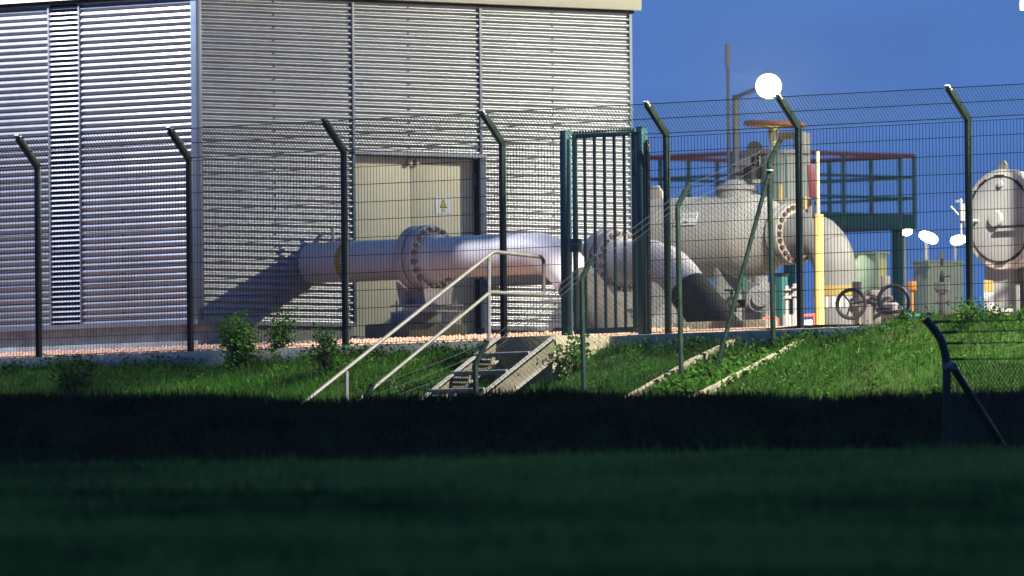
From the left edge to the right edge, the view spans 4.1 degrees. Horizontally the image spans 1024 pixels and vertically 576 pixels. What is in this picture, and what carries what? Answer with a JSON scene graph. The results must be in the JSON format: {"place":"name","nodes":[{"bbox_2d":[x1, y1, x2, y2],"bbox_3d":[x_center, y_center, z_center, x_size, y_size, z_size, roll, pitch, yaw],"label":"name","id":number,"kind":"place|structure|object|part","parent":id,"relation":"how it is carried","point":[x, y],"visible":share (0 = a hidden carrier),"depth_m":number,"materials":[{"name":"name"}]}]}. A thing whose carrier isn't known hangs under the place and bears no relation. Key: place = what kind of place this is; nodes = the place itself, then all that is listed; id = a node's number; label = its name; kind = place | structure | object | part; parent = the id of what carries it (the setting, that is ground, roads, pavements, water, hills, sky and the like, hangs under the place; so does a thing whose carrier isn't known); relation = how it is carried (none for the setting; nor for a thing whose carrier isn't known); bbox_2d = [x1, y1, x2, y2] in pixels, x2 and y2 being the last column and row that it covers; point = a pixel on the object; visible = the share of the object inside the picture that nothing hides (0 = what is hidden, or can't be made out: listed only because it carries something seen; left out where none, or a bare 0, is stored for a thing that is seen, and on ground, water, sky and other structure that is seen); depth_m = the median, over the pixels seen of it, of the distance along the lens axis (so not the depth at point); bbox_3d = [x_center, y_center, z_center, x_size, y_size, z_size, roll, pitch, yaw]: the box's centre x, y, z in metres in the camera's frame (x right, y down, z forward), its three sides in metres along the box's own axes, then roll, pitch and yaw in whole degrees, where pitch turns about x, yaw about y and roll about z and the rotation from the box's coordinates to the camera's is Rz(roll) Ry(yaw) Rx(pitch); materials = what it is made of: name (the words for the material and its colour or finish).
{"place":"outdoors","nodes":[
{"label":"outdoors","id":0,"kind":"place"},
{"bbox_2d":[0,436,1023,575],"bbox_3d":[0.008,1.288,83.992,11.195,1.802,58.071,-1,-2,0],"label":"meadow grass","id":1,"kind":"structure","parent":0,"point":[748,569],"depth_m":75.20,"materials":[{"name":"green plant"}]},
{"bbox_2d":[0,317,1023,575],"bbox_3d":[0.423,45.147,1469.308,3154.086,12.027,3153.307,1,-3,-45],"label":"ground","id":2,"kind":"structure","parent":0,"point":[60,449],"depth_m":140.57,"materials":[{"name":"green plant"}]},
{"bbox_2d":[41,347,100,388],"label":"bush","id":3,"kind":"object","parent":2,"relation":"on","point":[71,377],"visible":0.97,"depth_m":165.05,"materials":[{"name":"green plant"}]},
{"bbox_2d":[209,309,266,370],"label":"weed","id":4,"kind":"object","parent":2,"relation":"on","point":[238,342],"visible":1,"depth_m":163.68,"materials":[{"name":"green plant"}]},
{"bbox_2d":[257,307,300,358],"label":"weed","id":5,"kind":"object","parent":2,"relation":"on","point":[279,336],"visible":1,"depth_m":163.75,"materials":[{"name":"green plant"}]},
{"bbox_2d":[301,320,351,376],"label":"weed","id":6,"kind":"object","parent":2,"relation":"on","point":[324,357],"visible":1,"depth_m":162.08,"materials":[{"name":"green plant"}]},
{"bbox_2d":[302,250,557,402],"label":"metal steps","id":7,"kind":"structure","parent":2,"relation":"on","point":[467,363],"depth_m":159.30,"materials":[{"name":"grey metal"}]},
{"bbox_2d":[0,325,882,369],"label":"kerb","id":8,"kind":"structure","parent":2,"relation":"on","point":[211,357],"depth_m":163.02,"materials":[{"name":"concrete"}]},
{"bbox_2d":[0,83,1023,356],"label":"fence","id":9,"kind":"object","parent":8,"relation":"on","point":[800,199],"visible":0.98,"depth_m":161.38,"materials":[{"name":"green metal"}]},
{"bbox_2d":[560,127,646,335],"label":"steel gate","id":10,"kind":"structure","parent":9,"relation":"attached to","point":[569,196],"depth_m":160.24,"materials":[{"name":"green metal"}]},
{"bbox_2d":[445,333,482,366],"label":"bush","id":11,"kind":"object","parent":2,"relation":"on","point":[462,356],"visible":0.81,"depth_m":160.97,"materials":[{"name":"green plant"}]},
{"bbox_2d":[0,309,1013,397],"bbox_3d":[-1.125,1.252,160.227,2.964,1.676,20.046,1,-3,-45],"label":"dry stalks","id":12,"kind":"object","parent":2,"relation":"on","point":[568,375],"visible":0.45,"depth_m":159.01,"materials":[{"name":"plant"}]},
{"bbox_2d":[0,303,1023,401],"bbox_3d":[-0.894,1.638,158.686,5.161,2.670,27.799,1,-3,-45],"label":"slope grass","id":13,"kind":"structure","parent":2,"relation":"on","point":[431,357],"depth_m":158.51,"materials":[{"name":"green plant"}]},
{"bbox_2d":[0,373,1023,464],"bbox_3d":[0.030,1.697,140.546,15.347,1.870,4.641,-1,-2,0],"label":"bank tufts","id":14,"kind":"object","parent":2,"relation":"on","point":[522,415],"visible":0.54,"depth_m":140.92,"materials":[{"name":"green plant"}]},
{"bbox_2d":[0,304,1023,376],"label":"kerb weeds","id":15,"kind":"object","parent":2,"relation":"on","point":[360,351],"visible":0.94,"depth_m":161.72,"materials":[{"name":"green plant"}]},
{"bbox_2d":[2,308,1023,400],"bbox_3d":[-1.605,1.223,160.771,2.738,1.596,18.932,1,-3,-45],"label":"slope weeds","id":16,"kind":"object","parent":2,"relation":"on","point":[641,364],"visible":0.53,"depth_m":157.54,"materials":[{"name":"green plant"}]},
{"bbox_2d":[495,335,608,383],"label":"concrete landing","id":17,"kind":"object","parent":2,"relation":"on","point":[504,344],"visible":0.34,"depth_m":159.71,"materials":[{"name":"beige concrete"}]},
{"bbox_2d":[547,328,595,378],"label":"weed","id":18,"kind":"object","parent":2,"relation":"on","point":[571,356],"visible":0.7,"depth_m":159.19,"materials":[{"name":"green plant"}]},
{"bbox_2d":[362,137,783,401],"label":"chain link fence","id":19,"kind":"object","parent":2,"relation":"on","point":[767,185],"visible":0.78,"depth_m":157.56,"materials":[{"name":"green metal"}]},
{"bbox_2d":[625,339,735,397],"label":"concrete edging","id":20,"kind":"object","parent":2,"relation":"on","point":[686,362],"visible":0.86,"depth_m":157.90,"materials":[{"name":"beige concrete"}]},
{"bbox_2d":[640,334,808,397],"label":"drain weeds","id":21,"kind":"object","parent":2,"relation":"on","point":[735,366],"visible":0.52,"depth_m":157.41,"materials":[{"name":"green plant"}]},
{"bbox_2d":[694,338,806,396],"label":"concrete edging","id":22,"kind":"object","parent":2,"relation":"on","point":[717,384],"visible":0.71,"depth_m":157.08,"materials":[{"name":"beige concrete"}]},
{"bbox_2d":[945,295,990,326],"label":"weed","id":23,"kind":"object","parent":2,"relation":"on","point":[971,311],"visible":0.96,"depth_m":155.75,"materials":[{"name":"green plant"}]},
{"bbox_2d":[921,315,1023,449],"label":"chain link fence","id":24,"kind":"object","parent":2,"relation":"on","point":[948,366],"visible":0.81,"depth_m":138.26,"materials":[{"name":"metal"}]},
{"bbox_2d":[1,444,1023,474],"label":"field grass","id":25,"kind":"structure","parent":0,"point":[719,456],"depth_m":115.62,"materials":[{"name":"green plant"}]},
{"bbox_2d":[650,149,916,314],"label":"walkway platform","id":26,"kind":"structure","parent":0,"point":[875,223],"depth_m":206.92,"materials":[{"name":"green metal"}]},
{"bbox_2d":[632,0,1023,319],"label":"sky","id":27,"kind":"structure","parent":0,"point":[814,47],"materials":[{"name":"blue"}]},
{"bbox_2d":[1019,0,1023,9],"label":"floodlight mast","id":28,"kind":"object","parent":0,"point":[1021,4],"visible":1,"depth_m":162.56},
{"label":"yard","id":29,"kind":"structure","parent":0,"visible":0},
{"bbox_2d":[0,0,641,352],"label":"industrial building","id":30,"kind":"structure","parent":29,"relation":"on","point":[84,67],"depth_m":169.42,"materials":[{"name":"metal"}]},
{"bbox_2d":[354,156,412,335],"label":"door leaf","id":31,"kind":"structure","parent":30,"relation":"in","point":[385,193],"depth_m":170.03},
{"bbox_2d":[410,158,474,334],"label":"door leaf","id":32,"kind":"structure","parent":30,"relation":"in","point":[460,169],"depth_m":170.86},
{"bbox_2d":[436,197,451,213],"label":"warning sign","id":33,"kind":"object","parent":30,"relation":"attached to","point":[447,205],"visible":0.91,"depth_m":170.80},
{"bbox_2d":[0,327,688,358],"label":"gravel","id":34,"kind":"structure","parent":29,"relation":"on","point":[373,341],"depth_m":165.09,"materials":[{"name":"beige gravel"}]},
{"bbox_2d":[365,323,465,338],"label":"concrete block","id":35,"kind":"structure","parent":29,"relation":"on","point":[414,330],"depth_m":167.51,"materials":[{"name":"grey concrete"}]},
{"bbox_2d":[391,313,440,322],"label":"concrete pad","id":36,"kind":"object","parent":35,"relation":"on","point":[422,318],"visible":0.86,"depth_m":167.69,"materials":[{"name":"grey concrete"}]},
{"bbox_2d":[298,225,632,327],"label":"pipeline","id":37,"kind":"object","parent":29,"relation":"on","point":[366,261],"visible":0.65,"depth_m":167.40,"materials":[{"name":"grey metal"}]},
{"bbox_2d":[474,229,738,321],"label":"pipeline","id":38,"kind":"object","parent":29,"relation":"on","point":[528,278],"visible":0.41,"depth_m":169.10,"materials":[{"name":"grey metal"}]},
{"bbox_2d":[674,319,776,328],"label":"concrete beam","id":39,"kind":"structure","parent":29,"relation":"on","point":[719,325],"depth_m":164.67,"materials":[{"name":"grey concrete"}]},
{"bbox_2d":[725,44,729,179],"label":"vent pipe","id":40,"kind":"object","parent":29,"relation":"on","point":[727,56],"visible":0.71,"depth_m":193.96,"materials":[{"name":"grey metal"}]},
{"bbox_2d":[650,180,808,327],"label":"filter vessel","id":41,"kind":"object","parent":29,"relation":"on","point":[779,257],"visible":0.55,"depth_m":172.26,"materials":[{"name":"beige metal"}]},
{"bbox_2d":[742,292,744,319],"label":"drain pipe","id":42,"kind":"object","parent":41,"relation":"attached to","point":[743,309],"visible":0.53,"depth_m":171.98,"materials":[{"name":"grey metal"}]},
{"bbox_2d":[600,324,873,335],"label":"gravel bed","id":43,"kind":"object","parent":29,"relation":"on","point":[746,329],"visible":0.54,"depth_m":160.89,"materials":[{"name":"gravel"}]},
{"bbox_2d":[876,302,902,324],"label":"handwheel valve","id":44,"kind":"object","parent":43,"relation":"on","point":[889,311],"visible":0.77,"depth_m":167.00,"materials":[{"name":"grey metal"}]},
{"bbox_2d":[877,276,910,324],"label":"handwheel valve","id":45,"kind":"object","parent":43,"relation":"on","point":[888,298],"visible":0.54,"depth_m":169.05,"materials":[{"name":"grey metal"}]},
{"bbox_2d":[732,73,781,179],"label":"floodlight mast","id":46,"kind":"object","parent":29,"relation":"on","point":[768,84],"visible":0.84,"depth_m":186.50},
{"bbox_2d":[745,276,775,319],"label":"valve block","id":47,"kind":"structure","parent":29,"relation":"on","point":[762,301],"depth_m":170.56,"materials":[{"name":"grey metal"}]},
{"bbox_2d":[724,277,745,310],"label":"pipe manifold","id":48,"kind":"object","parent":47,"relation":"attached to","point":[729,299],"visible":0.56,"depth_m":171.03,"materials":[{"name":"metal"}]},
{"bbox_2d":[730,120,810,206],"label":"valve actuator","id":49,"kind":"object","parent":29,"relation":"on","point":[788,175],"visible":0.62,"depth_m":175.84,"materials":[{"name":"beige metal"}]},
{"bbox_2d":[775,273,788,325],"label":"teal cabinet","id":50,"kind":"object","parent":29,"relation":"on","point":[777,288],"visible":0.27,"depth_m":171.94,"materials":[{"name":"teal metal"}]},
{"bbox_2d":[782,286,791,325],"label":"valve tree","id":51,"kind":"object","parent":29,"relation":"on","point":[786,296],"visible":0.66,"depth_m":165.96,"materials":[{"name":"white metal"}]},
{"bbox_2d":[790,284,796,325],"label":"valve tree","id":52,"kind":"object","parent":29,"relation":"on","point":[794,319],"visible":0.48,"depth_m":166.47,"materials":[{"name":"white metal"}]},
{"bbox_2d":[804,320,812,324],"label":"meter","id":53,"kind":"object","parent":29,"relation":"on","point":[809,322],"visible":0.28,"depth_m":165.92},
{"bbox_2d":[804,313,814,324],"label":"valve lever","id":54,"kind":"object","parent":29,"relation":"on","point":[811,315],"visible":0.36,"depth_m":164.98,"materials":[{"name":"red metal"}]},
{"bbox_2d":[808,151,823,324],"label":"yellow post","id":55,"kind":"object","parent":29,"relation":"on","point":[819,227],"visible":0.81,"depth_m":162.95,"materials":[{"name":"yellow metal"}]},
{"bbox_2d":[783,212,856,324],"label":"outlet pipe","id":56,"kind":"object","parent":29,"relation":"on","point":[829,258],"visible":0.54,"depth_m":171.23,"materials":[{"name":"beige metal"}]},
{"bbox_2d":[835,282,866,324],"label":"handwheel valve","id":57,"kind":"object","parent":29,"relation":"on","point":[856,312],"visible":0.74,"depth_m":168.03,"materials":[{"name":"grey metal"}]},
{"bbox_2d":[862,296,871,323],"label":"pipe stub","id":58,"kind":"object","parent":29,"relation":"on","point":[866,315],"visible":0.32,"depth_m":170.92,"materials":[{"name":"grey metal"}]},
{"bbox_2d":[853,251,889,295],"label":"equipment cabinet","id":59,"kind":"object","parent":29,"relation":"on","point":[872,262],"visible":0.28,"depth_m":184.09,"materials":[{"name":"metal"}]},
{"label":"door","id":60,"kind":"part","parent":59,"relation":"part of","materials":[{"name":"beige metal"}]},
{"bbox_2d":[863,288,891,323],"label":"handwheel valve","id":61,"kind":"object","parent":29,"relation":"on","point":[870,294],"visible":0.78,"depth_m":170.06,"materials":[{"name":"grey metal"}]},
{"bbox_2d":[903,230,911,308],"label":"yard lamp","id":62,"kind":"object","parent":29,"relation":"on","point":[904,246],"visible":0.27,"depth_m":216.26,"materials":[{"name":"metal"}]},
{"bbox_2d":[908,281,916,319],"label":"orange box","id":63,"kind":"object","parent":29,"relation":"on","point":[912,284],"visible":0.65,"depth_m":171.98,"materials":[{"name":"orange metal"}]},
{"bbox_2d":[909,313,933,318],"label":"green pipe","id":64,"kind":"object","parent":29,"relation":"on","point":[918,314],"visible":0.05,"depth_m":167.97,"materials":[{"name":"green metal"}]},
{"bbox_2d":[921,231,936,259],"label":"yard lamp","id":65,"kind":"object","parent":29,"relation":"on","point":[926,237],"visible":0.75,"depth_m":212.96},
{"bbox_2d":[911,260,964,318],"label":"equipment cabinet","id":66,"kind":"object","parent":29,"relation":"on","point":[932,279],"visible":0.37,"depth_m":190.13,"materials":[{"name":"grey metal"}]},
{"bbox_2d":[938,252,944,265],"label":"pressure gauge","id":67,"kind":"object","parent":66,"relation":"on","point":[942,255],"visible":0.78,"depth_m":189.54,"materials":[{"name":"grey metal"}]},
{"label":"door","id":68,"kind":"part","parent":66,"relation":"part of","materials":[{"name":"grey metal"}]},
{"bbox_2d":[934,270,956,318],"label":"riser valve","id":69,"kind":"object","parent":29,"relation":"on","point":[942,290],"visible":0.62,"depth_m":169.96,"materials":[{"name":"grey metal"}]},
{"bbox_2d":[951,236,964,260],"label":"yard lamp","id":70,"kind":"object","parent":29,"relation":"on","point":[955,241],"visible":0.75,"depth_m":213.97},
{"bbox_2d":[951,160,1023,314],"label":"closure vessel","id":71,"kind":"object","parent":29,"relation":"on","point":[999,234],"visible":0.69,"depth_m":166.04,"materials":[{"name":"grey metal"}]},
{"bbox_2d":[973,177,1023,260],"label":"door","id":72,"kind":"structure","parent":71,"relation":"in","point":[992,195],"depth_m":165.96,"materials":[{"name":"grey metal"}]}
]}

